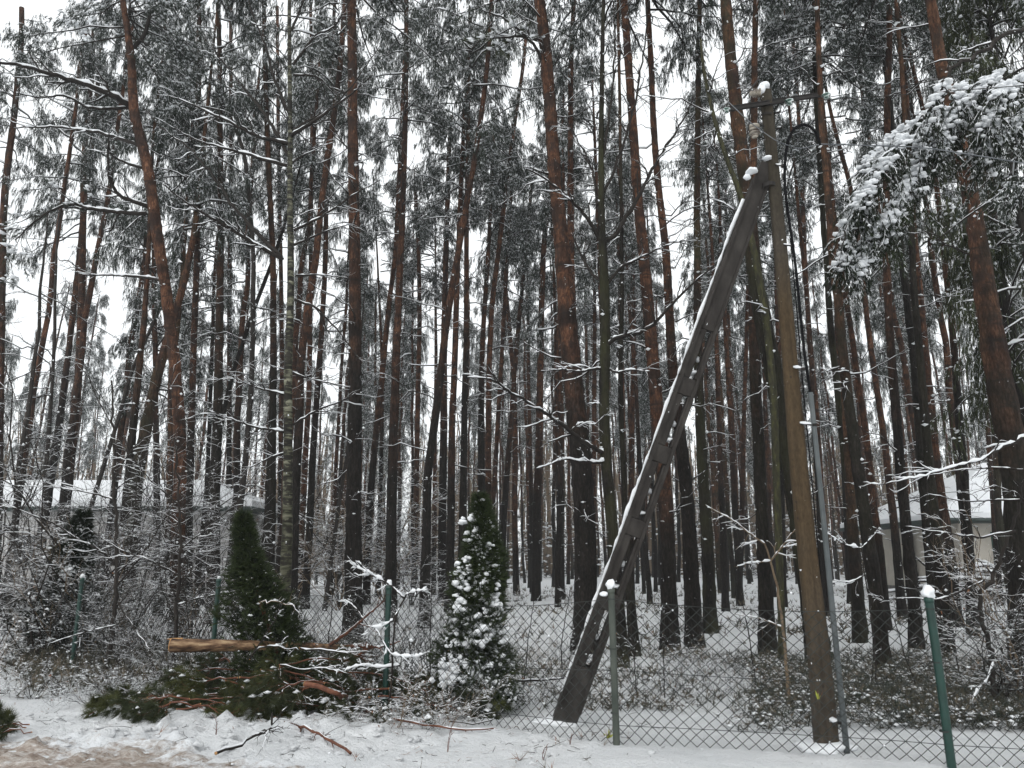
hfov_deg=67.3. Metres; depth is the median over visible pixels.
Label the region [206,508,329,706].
thuja
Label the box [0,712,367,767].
road
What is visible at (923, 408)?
pine tree
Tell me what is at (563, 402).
pine tree
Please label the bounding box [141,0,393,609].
birch tree
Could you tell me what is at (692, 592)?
pine tree
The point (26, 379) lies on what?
pine tree
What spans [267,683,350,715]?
pine branch
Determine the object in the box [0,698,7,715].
pine branch
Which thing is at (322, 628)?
bare shrub
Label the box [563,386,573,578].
pine tree
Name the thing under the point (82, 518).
thuja
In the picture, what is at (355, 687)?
pine branch
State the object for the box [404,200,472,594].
pine tree
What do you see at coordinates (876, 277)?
pine tree
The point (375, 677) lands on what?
bare shrub
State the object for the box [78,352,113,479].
pine tree
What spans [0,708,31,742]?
pine branch
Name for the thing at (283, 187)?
pine tree
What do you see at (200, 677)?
pine branch
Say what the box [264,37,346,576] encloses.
pine tree
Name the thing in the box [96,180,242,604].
pine tree
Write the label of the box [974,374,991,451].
pine tree
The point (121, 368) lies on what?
pine tree
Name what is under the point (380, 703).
pine branch
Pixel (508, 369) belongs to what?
pine tree
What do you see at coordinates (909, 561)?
pine tree
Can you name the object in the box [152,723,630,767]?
dry grass
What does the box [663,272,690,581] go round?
pine tree
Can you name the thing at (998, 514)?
pine tree
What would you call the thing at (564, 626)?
sapling
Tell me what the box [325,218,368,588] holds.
pine tree
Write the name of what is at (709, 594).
pine tree
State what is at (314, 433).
pine tree
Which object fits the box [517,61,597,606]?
pine tree
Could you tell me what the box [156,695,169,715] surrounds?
pine branch
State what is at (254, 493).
bare shrub
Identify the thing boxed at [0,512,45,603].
bare shrub
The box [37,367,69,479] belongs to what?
pine tree
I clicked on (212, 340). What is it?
pine tree
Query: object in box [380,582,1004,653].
dry grass
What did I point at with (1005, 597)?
bare shrub
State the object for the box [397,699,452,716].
pine branch
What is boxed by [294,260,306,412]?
pine tree
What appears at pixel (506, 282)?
pine tree
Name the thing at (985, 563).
wood pile
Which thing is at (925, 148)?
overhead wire
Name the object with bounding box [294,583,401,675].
bare shrub
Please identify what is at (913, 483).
pine tree
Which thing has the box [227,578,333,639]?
bare shrub
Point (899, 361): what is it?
pine tree
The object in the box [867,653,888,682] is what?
sapling
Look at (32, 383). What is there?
bare tree
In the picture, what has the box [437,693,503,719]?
pine branch
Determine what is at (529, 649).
sapling
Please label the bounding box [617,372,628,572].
pine tree
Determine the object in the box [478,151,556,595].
pine tree
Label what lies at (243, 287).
pine tree
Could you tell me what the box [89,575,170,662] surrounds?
bare shrub
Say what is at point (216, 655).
pine branch
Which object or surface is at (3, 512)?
bare shrub
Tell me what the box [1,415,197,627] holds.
bare shrub
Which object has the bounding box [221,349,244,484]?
pine tree
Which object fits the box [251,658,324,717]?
pine branch
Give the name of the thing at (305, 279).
pine tree
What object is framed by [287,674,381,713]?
pine branch
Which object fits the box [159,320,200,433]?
pine tree
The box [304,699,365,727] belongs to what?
bare shrub
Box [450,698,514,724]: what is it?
pine branch
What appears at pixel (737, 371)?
pine tree
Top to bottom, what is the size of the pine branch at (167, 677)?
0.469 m
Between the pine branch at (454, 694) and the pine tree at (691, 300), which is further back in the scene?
the pine tree at (691, 300)
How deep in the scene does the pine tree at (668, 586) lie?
15.40 m
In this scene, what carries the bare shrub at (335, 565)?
on the ground at (678, 754)
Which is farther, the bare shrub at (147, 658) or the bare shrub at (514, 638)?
the bare shrub at (514, 638)
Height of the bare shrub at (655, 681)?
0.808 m
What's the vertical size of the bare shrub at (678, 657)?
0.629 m
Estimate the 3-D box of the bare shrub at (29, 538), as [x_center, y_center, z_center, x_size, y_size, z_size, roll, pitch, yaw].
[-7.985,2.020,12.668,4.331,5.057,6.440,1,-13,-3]
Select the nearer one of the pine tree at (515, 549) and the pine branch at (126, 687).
the pine branch at (126, 687)
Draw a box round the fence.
[0,574,1023,767]
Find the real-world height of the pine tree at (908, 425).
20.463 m
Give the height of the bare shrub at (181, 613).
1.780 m
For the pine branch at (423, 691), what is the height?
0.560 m
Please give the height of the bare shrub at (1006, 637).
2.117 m
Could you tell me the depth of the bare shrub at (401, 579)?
27.80 m
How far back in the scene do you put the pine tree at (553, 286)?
35.26 m
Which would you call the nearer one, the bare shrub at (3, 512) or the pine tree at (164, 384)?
the bare shrub at (3, 512)
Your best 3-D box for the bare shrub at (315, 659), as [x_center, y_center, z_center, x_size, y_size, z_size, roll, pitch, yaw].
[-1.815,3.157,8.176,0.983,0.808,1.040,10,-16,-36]
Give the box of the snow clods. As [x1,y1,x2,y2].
[2,705,798,767]
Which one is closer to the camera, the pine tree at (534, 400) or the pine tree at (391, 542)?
the pine tree at (391, 542)
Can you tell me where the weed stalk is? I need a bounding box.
[447,720,453,751]
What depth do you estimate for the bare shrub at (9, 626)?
11.86 m
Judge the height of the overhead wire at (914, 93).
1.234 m
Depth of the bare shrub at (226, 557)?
22.19 m
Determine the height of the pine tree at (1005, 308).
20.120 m
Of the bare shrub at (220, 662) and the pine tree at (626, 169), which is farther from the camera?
the pine tree at (626, 169)
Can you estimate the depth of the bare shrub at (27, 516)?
12.31 m
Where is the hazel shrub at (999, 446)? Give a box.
[859,434,1023,703]
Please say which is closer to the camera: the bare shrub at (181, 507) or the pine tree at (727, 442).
the bare shrub at (181, 507)
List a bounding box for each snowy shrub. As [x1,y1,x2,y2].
[339,557,431,707]
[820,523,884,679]
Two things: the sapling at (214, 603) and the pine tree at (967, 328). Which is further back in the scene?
the pine tree at (967, 328)
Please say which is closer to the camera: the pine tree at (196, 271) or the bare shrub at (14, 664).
the bare shrub at (14, 664)
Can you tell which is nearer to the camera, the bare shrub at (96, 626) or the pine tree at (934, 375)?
the bare shrub at (96, 626)
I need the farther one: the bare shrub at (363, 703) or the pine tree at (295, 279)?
the pine tree at (295, 279)
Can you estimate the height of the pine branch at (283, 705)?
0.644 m
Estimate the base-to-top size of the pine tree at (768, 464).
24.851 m
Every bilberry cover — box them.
[504,643,738,711]
[693,643,1023,731]
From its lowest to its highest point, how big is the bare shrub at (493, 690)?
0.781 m
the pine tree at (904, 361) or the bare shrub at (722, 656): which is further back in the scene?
the pine tree at (904, 361)
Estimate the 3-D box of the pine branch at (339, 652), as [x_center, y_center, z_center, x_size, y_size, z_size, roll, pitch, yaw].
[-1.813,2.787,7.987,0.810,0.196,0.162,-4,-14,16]
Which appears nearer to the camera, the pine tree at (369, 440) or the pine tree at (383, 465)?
the pine tree at (369, 440)
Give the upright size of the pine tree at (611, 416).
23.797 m
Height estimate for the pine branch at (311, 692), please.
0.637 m
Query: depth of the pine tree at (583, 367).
59.92 m
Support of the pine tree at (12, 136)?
on the ground at (678, 754)
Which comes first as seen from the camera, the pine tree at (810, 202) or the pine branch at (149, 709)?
the pine branch at (149, 709)
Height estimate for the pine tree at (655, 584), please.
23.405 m
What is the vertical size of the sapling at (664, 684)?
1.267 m
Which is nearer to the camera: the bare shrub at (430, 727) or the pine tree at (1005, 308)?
the bare shrub at (430, 727)
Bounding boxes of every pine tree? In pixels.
[0,0,122,617]
[0,0,241,644]
[0,3,163,532]
[0,6,63,588]
[4,335,21,427]
[4,348,17,451]
[5,244,19,369]
[8,328,44,479]
[10,374,29,457]
[13,39,128,607]
[26,280,73,479]
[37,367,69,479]
[39,13,145,573]
[43,332,75,450]
[54,0,267,627]
[55,266,103,454]
[58,361,101,479]
[66,294,109,464]
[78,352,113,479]
[85,18,222,620]
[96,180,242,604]
[99,81,188,605]
[107,257,161,478]
[109,0,282,623]
[122,0,279,620]
[143,151,249,604]
[143,334,186,460]
[155,5,226,616]
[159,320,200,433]
[184,312,212,448]
[185,253,235,479]
[193,7,269,489]
[193,131,323,619]
[206,0,322,621]
[207,65,275,608]
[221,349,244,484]
[223,283,257,487]
[229,6,328,542]
[232,273,268,488]
[237,0,395,617]
[240,330,269,495]
[247,0,374,608]
[249,261,286,498]
[263,265,324,446]
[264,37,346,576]
[264,302,299,471]
[266,5,361,605]
[284,236,308,461]
[291,0,449,643]
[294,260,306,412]
[301,360,324,495]
[312,116,387,601]
[312,347,335,584]
[318,288,369,610]
[321,361,347,576]
[324,230,376,590]
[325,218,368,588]
[329,10,431,604]
[339,369,370,477]
[341,0,476,622]
[345,176,439,596]
[347,310,379,510]
[361,254,378,447]
[361,289,391,538]
[362,281,410,562]
[362,399,387,578]
[367,259,423,589]
[368,0,556,628]
[369,363,389,536]
[375,335,404,583]
[382,173,463,596]
[383,279,410,588]
[384,355,414,496]
[386,203,433,557]
[386,343,414,475]
[386,394,410,480]
[402,330,431,529]
[403,108,499,601]
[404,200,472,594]
[405,1,508,611]
[408,0,522,592]
[438,87,524,492]
[442,0,535,507]
[447,0,630,653]
[456,299,477,522]
[459,326,484,491]
[468,290,506,473]
[470,333,493,491]
[475,120,538,519]
[477,200,538,595]
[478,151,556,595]
[484,301,509,537]
[484,343,522,526]
[485,271,513,584]
[497,360,511,578]
[501,92,581,600]
[503,345,532,581]
[506,232,556,592]
[509,317,532,582]
[511,129,582,598]
[511,316,535,474]
[515,273,541,587]
[516,0,620,526]
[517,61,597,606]
[518,353,546,471]
[518,362,534,497]
[521,312,536,460]
[527,337,553,581]
[536,253,564,586]
[546,280,583,572]
[549,51,643,560]
[552,421,570,496]
[562,0,774,648]
[563,233,625,422]
[563,351,581,583]
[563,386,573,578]
[564,288,597,493]
[566,0,666,656]
[575,118,674,568]
[575,166,644,524]
[576,258,598,411]
[577,150,662,601]
[579,327,598,448]
[580,0,735,655]
[581,324,617,568]
[589,347,601,576]
[596,309,627,515]
[598,181,665,593]
[598,345,617,562]
[605,78,653,603]
[610,252,645,588]
[610,361,628,505]
[615,284,650,583]
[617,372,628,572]
[625,246,668,583]
[626,203,668,591]
[635,285,673,584]
[636,0,773,633]
[637,293,658,580]
[639,398,664,577]
[641,429,657,574]
[649,345,680,533]
[658,0,842,660]
[660,75,773,605]
[661,83,783,611]
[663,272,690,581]
[673,348,693,520]
[679,234,734,592]
[683,235,729,589]
[693,173,747,598]
[693,274,719,543]
[694,0,814,655]
[702,218,742,582]
[702,257,728,520]
[703,378,710,498]
[706,117,818,581]
[706,330,745,580]
[711,163,751,511]
[711,287,767,583]
[713,62,805,606]
[715,0,894,630]
[720,0,901,633]
[722,0,848,615]
[722,339,754,581]
[723,364,746,578]
[724,204,765,432]
[725,303,746,561]
[735,201,774,466]
[736,118,776,596]
[736,331,751,439]
[738,329,770,476]
[738,382,754,504]
[742,307,775,568]
[746,0,936,642]
[755,0,925,669]
[760,0,868,521]
[762,388,774,545]
[766,245,807,406]
[767,322,794,572]
[772,311,797,583]
[774,266,818,503]
[784,3,953,618]
[788,248,811,449]
[791,127,895,603]
[792,284,834,584]
[793,302,823,499]
[794,0,982,660]
[795,0,967,627]
[798,258,847,549]
[804,331,846,582]
[805,425,811,481]
[808,357,840,579]
[812,326,839,582]
[814,0,955,649]
[831,416,866,579]
[832,180,879,514]
[839,48,926,494]
[844,2,995,627]
[845,295,871,497]
[846,331,873,427]
[853,314,880,507]
[860,89,944,452]
[861,0,981,638]
[863,182,937,594]
[864,217,910,493]
[869,273,915,487]
[869,364,896,490]
[871,135,947,501]
[876,0,1023,681]
[879,286,917,492]
[882,24,979,559]
[889,325,912,441]
[892,264,946,454]
[893,0,1023,425]
[893,349,917,490]
[905,418,911,475]
[912,1,1023,428]
[922,149,1005,605]
[924,285,974,474]
[932,0,1019,607]
[932,357,981,461]
[934,387,953,478]
[940,372,965,468]
[948,319,985,467]
[955,322,986,463]
[973,383,985,462]
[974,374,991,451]
[981,186,1023,368]
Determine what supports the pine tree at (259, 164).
on the ground at (678, 754)
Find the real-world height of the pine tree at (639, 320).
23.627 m
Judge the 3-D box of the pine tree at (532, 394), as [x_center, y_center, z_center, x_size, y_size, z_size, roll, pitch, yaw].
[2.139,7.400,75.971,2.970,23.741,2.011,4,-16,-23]
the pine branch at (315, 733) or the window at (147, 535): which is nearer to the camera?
the pine branch at (315, 733)
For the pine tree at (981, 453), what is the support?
on the ground at (678, 754)
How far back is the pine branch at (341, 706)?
7.41 m
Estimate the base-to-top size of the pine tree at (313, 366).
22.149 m
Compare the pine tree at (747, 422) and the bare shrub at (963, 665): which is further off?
the pine tree at (747, 422)
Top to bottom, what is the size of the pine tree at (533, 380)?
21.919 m
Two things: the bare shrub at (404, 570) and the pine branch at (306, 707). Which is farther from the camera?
the bare shrub at (404, 570)
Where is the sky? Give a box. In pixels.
[0,0,1023,561]
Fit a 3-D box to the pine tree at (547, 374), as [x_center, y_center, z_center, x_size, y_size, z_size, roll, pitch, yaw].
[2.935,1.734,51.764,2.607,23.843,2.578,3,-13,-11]
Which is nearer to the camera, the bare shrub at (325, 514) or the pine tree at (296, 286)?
the bare shrub at (325, 514)
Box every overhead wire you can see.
[728,101,818,148]
[792,85,1023,102]
[821,143,1023,163]
[830,60,1023,96]
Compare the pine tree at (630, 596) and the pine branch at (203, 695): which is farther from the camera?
the pine tree at (630, 596)
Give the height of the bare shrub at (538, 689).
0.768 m
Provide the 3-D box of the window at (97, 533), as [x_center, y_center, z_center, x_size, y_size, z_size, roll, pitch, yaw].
[-16.266,6.512,30.271,1.460,1.258,0.071,0,-13,0]
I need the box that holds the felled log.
[168,592,407,676]
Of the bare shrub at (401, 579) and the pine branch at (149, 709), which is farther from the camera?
the bare shrub at (401, 579)
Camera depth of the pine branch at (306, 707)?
8.27 m
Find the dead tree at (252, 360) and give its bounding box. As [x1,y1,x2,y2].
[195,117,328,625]
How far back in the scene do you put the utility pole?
7.56 m
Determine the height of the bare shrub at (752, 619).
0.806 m
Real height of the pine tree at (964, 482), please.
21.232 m
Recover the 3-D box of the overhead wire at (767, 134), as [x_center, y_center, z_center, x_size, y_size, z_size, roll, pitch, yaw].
[2.536,-2.506,7.418,0.890,0.478,0.051,1,-13,-4]
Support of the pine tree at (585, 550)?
on the ground at (678, 754)
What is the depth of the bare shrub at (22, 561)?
17.03 m
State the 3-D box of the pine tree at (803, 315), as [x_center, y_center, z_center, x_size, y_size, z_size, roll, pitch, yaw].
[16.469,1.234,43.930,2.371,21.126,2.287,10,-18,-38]
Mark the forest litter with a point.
(362, 735)
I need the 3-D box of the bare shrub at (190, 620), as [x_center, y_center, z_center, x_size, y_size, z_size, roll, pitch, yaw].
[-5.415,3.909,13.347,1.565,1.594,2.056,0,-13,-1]
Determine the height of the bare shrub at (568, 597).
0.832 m
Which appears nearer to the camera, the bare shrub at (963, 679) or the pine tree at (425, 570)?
the bare shrub at (963, 679)
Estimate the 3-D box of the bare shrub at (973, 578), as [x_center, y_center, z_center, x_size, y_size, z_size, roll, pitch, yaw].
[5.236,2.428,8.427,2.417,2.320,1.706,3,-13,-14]
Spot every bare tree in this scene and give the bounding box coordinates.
[0,196,91,582]
[0,214,123,625]
[59,231,191,519]
[461,0,715,667]
[632,39,825,663]
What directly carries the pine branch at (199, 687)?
on the ground at (678, 754)
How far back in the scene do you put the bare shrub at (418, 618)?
11.38 m
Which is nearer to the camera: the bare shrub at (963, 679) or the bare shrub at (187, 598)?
the bare shrub at (963, 679)
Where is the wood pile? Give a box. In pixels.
[888,544,1005,600]
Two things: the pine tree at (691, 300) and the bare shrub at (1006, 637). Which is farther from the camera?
the pine tree at (691, 300)
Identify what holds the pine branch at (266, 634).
on the pine branch at (279, 645)
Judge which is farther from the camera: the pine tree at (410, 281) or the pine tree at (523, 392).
the pine tree at (523, 392)
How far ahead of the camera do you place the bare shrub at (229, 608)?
10.02 m
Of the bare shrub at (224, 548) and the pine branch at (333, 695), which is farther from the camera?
the bare shrub at (224, 548)
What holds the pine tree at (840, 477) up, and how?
on the ground at (678, 754)
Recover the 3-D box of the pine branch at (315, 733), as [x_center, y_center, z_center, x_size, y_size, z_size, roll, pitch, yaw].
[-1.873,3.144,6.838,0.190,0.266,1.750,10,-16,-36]
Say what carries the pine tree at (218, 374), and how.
on the ground at (678, 754)
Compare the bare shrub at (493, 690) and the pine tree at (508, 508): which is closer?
the bare shrub at (493, 690)
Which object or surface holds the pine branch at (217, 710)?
on the ground at (678, 754)
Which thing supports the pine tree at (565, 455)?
on the ground at (678, 754)
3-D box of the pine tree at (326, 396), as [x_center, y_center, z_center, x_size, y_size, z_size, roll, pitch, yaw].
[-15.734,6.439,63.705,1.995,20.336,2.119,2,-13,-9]
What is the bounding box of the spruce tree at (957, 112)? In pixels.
[818,0,1023,322]
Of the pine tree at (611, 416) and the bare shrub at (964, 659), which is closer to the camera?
the bare shrub at (964, 659)
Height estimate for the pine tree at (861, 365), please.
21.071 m
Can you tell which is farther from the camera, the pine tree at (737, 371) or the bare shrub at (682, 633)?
the pine tree at (737, 371)
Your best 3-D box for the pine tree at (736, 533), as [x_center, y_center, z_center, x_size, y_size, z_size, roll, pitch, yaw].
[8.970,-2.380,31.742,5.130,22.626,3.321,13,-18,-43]
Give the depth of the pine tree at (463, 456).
26.50 m
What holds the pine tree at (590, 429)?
on the ground at (678, 754)
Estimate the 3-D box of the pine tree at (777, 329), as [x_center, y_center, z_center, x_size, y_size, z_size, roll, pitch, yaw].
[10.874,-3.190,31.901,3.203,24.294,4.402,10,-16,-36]
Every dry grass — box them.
[0,626,415,698]
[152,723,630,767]
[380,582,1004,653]
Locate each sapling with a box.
[0,347,204,681]
[81,429,267,676]
[204,576,235,652]
[325,542,347,664]
[421,577,442,683]
[516,592,544,696]
[546,574,578,668]
[623,625,642,696]
[649,595,675,697]
[705,504,796,703]
[724,587,757,684]
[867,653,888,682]
[869,588,917,683]
[945,552,975,680]
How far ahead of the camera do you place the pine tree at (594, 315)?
39.52 m
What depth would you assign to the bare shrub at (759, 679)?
9.44 m
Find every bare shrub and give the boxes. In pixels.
[0,273,264,643]
[0,363,266,656]
[0,388,240,660]
[0,389,120,643]
[0,393,109,616]
[0,400,95,548]
[0,409,195,666]
[0,454,196,630]
[0,487,203,665]
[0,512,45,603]
[0,512,62,627]
[0,518,165,657]
[0,519,125,662]
[0,562,138,658]
[0,602,32,658]
[0,613,21,695]
[0,641,37,678]
[0,641,83,698]
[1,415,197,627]
[1,518,53,582]
[3,507,171,665]
[10,462,237,628]
[19,490,108,593]
[20,483,170,588]
[25,483,120,587]
[26,445,277,631]
[37,495,119,612]
[40,651,149,708]
[49,455,272,652]
[62,362,372,638]
[64,594,172,667]
[68,568,152,664]
[69,653,163,698]
[73,479,184,649]
[74,584,161,683]
[76,653,137,698]
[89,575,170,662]
[89,620,213,686]
[91,486,227,650]
[92,449,223,632]
[95,558,159,637]
[96,408,365,659]
[99,459,281,635]
[99,466,280,567]
[100,568,156,631]
[101,557,167,634]
[102,354,334,636]
[103,530,205,616]
[107,494,231,633]
[119,652,181,700]
[123,553,229,637]
[129,655,197,699]
[146,467,266,634]
[154,563,243,661]
[164,563,239,638]
[186,616,251,658]
[193,465,319,601]
[194,629,257,683]
[200,520,260,605]
[201,489,242,604]
[204,440,421,594]
[209,570,267,660]
[219,593,338,640]
[221,456,313,566]
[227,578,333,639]
[231,569,337,641]
[245,468,369,596]
[257,488,376,610]
[268,564,330,661]
[275,472,365,577]
[276,434,467,600]
[281,426,431,606]
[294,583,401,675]
[303,488,344,595]
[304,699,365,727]
[308,657,413,723]
[310,621,400,676]
[310,643,404,712]
[311,519,375,587]
[319,681,385,723]
[324,661,429,734]
[326,587,517,682]
[331,507,454,598]
[341,559,451,674]
[352,609,415,675]
[359,653,401,694]
[362,461,438,601]
[363,487,467,587]
[364,514,458,606]
[367,546,507,670]
[380,679,456,716]
[385,681,447,731]
[388,673,493,727]
[390,660,516,726]
[441,680,505,714]
[452,654,527,715]
[504,629,525,652]
[505,663,566,709]
[507,578,529,601]
[520,625,577,660]
[543,626,587,665]
[555,595,573,614]
[561,588,573,603]
[605,633,674,694]
[638,608,684,634]
[643,631,729,702]
[662,629,728,676]
[666,635,757,697]
[668,643,715,677]
[690,627,749,673]
[710,652,808,698]
[733,599,757,628]
[895,545,1007,657]
[900,634,985,685]
[908,581,1023,703]
[916,539,1023,699]
[916,626,996,678]
[916,637,997,673]
[917,499,1023,700]
[919,542,1023,693]
[997,670,1022,693]
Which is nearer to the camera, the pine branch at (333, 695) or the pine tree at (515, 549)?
the pine branch at (333, 695)
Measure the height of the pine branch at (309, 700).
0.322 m
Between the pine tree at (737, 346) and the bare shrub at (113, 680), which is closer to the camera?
the bare shrub at (113, 680)
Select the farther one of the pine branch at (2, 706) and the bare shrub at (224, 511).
the bare shrub at (224, 511)
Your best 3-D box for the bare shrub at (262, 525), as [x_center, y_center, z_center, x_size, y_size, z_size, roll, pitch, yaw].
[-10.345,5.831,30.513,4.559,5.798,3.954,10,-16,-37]
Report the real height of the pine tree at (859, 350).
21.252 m
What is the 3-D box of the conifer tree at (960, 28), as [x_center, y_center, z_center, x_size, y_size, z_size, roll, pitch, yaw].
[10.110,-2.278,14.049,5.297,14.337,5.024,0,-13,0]
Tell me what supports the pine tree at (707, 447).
on the ground at (678, 754)
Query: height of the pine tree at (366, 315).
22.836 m
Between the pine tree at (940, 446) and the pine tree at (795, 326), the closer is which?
the pine tree at (795, 326)
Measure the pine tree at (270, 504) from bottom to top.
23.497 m
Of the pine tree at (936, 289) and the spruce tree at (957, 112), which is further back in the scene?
the pine tree at (936, 289)
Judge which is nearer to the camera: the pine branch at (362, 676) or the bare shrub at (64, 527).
the pine branch at (362, 676)
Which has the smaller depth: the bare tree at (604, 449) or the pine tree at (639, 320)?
the bare tree at (604, 449)
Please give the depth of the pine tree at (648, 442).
74.38 m
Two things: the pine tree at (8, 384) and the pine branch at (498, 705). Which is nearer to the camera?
the pine branch at (498, 705)
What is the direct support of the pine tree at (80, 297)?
on the ground at (678, 754)
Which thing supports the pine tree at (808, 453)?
on the ground at (678, 754)
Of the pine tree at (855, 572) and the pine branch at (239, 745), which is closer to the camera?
the pine branch at (239, 745)
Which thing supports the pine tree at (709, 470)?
on the ground at (678, 754)
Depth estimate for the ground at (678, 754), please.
7.12 m
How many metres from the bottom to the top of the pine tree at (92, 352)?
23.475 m
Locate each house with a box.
[1,480,277,603]
[839,452,1006,598]
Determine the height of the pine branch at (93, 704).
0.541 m
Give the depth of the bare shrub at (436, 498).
28.82 m
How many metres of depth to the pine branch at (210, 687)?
8.47 m
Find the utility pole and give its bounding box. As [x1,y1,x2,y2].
[531,77,858,754]
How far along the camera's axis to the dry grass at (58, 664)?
10.47 m
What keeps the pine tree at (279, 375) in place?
on the ground at (678, 754)
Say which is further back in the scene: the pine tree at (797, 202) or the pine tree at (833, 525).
the pine tree at (833, 525)
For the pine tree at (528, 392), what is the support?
on the ground at (678, 754)
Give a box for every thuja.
[0,508,107,663]
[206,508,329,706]
[423,489,526,713]
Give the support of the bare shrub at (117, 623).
on the ground at (678, 754)
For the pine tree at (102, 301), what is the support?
on the ground at (678, 754)
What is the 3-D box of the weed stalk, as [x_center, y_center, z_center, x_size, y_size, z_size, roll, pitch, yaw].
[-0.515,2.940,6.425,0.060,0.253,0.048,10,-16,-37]
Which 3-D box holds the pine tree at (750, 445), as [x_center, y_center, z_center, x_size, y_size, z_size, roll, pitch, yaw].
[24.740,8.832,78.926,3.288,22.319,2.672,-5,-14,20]
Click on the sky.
(9, 9)
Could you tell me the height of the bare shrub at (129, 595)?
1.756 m
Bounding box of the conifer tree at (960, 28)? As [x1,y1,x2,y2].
[907,0,1023,480]
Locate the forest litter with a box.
[16,705,662,767]
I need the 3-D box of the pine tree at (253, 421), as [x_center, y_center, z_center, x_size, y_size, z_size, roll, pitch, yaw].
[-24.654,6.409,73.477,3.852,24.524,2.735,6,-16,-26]
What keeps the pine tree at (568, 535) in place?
on the ground at (678, 754)
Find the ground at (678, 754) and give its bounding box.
[0,562,1023,767]
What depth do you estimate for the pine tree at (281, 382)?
34.87 m
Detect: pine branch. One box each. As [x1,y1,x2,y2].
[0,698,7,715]
[0,708,29,735]
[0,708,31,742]
[3,703,25,730]
[78,682,122,718]
[85,681,131,703]
[98,679,189,721]
[109,681,151,704]
[120,698,200,724]
[128,683,172,708]
[148,684,191,710]
[149,653,253,692]
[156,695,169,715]
[162,663,237,704]
[168,675,218,703]
[170,687,232,710]
[170,697,245,714]
[175,689,211,708]
[176,699,250,720]
[180,678,221,708]
[191,652,230,677]
[195,675,252,696]
[208,688,251,714]
[209,685,262,714]
[214,707,291,754]
[219,675,267,706]
[230,676,291,722]
[233,693,294,718]
[236,672,254,693]
[239,662,310,691]
[246,648,300,704]
[249,631,299,659]
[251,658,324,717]
[252,596,284,653]
[259,591,301,616]
[261,660,356,709]
[261,678,290,719]
[267,672,317,705]
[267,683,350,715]
[273,716,351,754]
[279,660,349,677]
[280,643,365,685]
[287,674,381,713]
[288,674,388,712]
[290,667,357,698]
[296,680,363,710]
[297,700,317,711]
[299,644,372,660]
[299,671,383,708]
[303,681,499,731]
[323,661,432,706]
[324,693,373,722]
[349,667,374,686]
[351,689,397,712]
[365,670,424,702]
[365,701,391,722]
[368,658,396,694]
[378,685,440,717]
[386,695,443,717]
[392,683,435,703]
[396,668,417,698]
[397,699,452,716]
[405,675,449,706]
[424,681,491,718]
[431,689,471,710]
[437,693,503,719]
[438,691,499,713]
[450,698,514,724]
[515,670,566,685]
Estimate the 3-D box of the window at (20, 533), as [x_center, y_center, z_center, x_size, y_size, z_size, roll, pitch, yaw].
[-19.290,6.512,30.271,1.125,1.258,0.071,0,-13,0]
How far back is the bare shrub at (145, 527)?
17.86 m
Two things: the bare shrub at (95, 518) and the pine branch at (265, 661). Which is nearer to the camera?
the pine branch at (265, 661)
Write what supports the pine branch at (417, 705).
on the ground at (678, 754)
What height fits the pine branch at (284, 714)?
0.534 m
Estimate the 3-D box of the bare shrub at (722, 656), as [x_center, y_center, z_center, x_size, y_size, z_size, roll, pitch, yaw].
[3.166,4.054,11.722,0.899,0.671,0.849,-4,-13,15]
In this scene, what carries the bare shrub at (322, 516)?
on the ground at (678, 754)
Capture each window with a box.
[5,533,36,565]
[91,533,118,565]
[140,533,152,565]
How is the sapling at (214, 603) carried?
on the dry grass at (58, 664)
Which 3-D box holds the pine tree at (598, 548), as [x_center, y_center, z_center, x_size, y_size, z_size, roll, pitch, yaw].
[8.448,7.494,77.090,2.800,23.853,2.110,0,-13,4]
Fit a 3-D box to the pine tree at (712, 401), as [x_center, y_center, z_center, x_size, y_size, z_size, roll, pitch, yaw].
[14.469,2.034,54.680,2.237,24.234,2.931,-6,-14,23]
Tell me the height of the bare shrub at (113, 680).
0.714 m
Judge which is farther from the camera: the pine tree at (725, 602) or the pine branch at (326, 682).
the pine tree at (725, 602)
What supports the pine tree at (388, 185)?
on the ground at (678, 754)
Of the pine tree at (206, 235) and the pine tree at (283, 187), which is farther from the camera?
the pine tree at (206, 235)
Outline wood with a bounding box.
[3,390,985,580]
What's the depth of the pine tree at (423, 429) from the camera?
74.41 m
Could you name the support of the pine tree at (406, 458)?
on the ground at (678, 754)
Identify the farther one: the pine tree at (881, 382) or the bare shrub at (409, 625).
the pine tree at (881, 382)
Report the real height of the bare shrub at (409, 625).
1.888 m
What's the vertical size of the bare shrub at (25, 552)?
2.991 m
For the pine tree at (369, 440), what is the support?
on the ground at (678, 754)
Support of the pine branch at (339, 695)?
on the ground at (678, 754)
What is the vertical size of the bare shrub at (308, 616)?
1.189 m
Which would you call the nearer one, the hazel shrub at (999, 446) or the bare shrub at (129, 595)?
the hazel shrub at (999, 446)
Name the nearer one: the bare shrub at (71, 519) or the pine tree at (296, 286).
the bare shrub at (71, 519)
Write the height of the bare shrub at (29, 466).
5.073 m
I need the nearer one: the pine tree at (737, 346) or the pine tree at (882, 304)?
the pine tree at (882, 304)
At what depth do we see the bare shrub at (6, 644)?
8.54 m
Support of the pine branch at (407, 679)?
on the ground at (678, 754)
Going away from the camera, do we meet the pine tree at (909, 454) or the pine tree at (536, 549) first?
the pine tree at (536, 549)
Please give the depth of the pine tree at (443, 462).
32.21 m

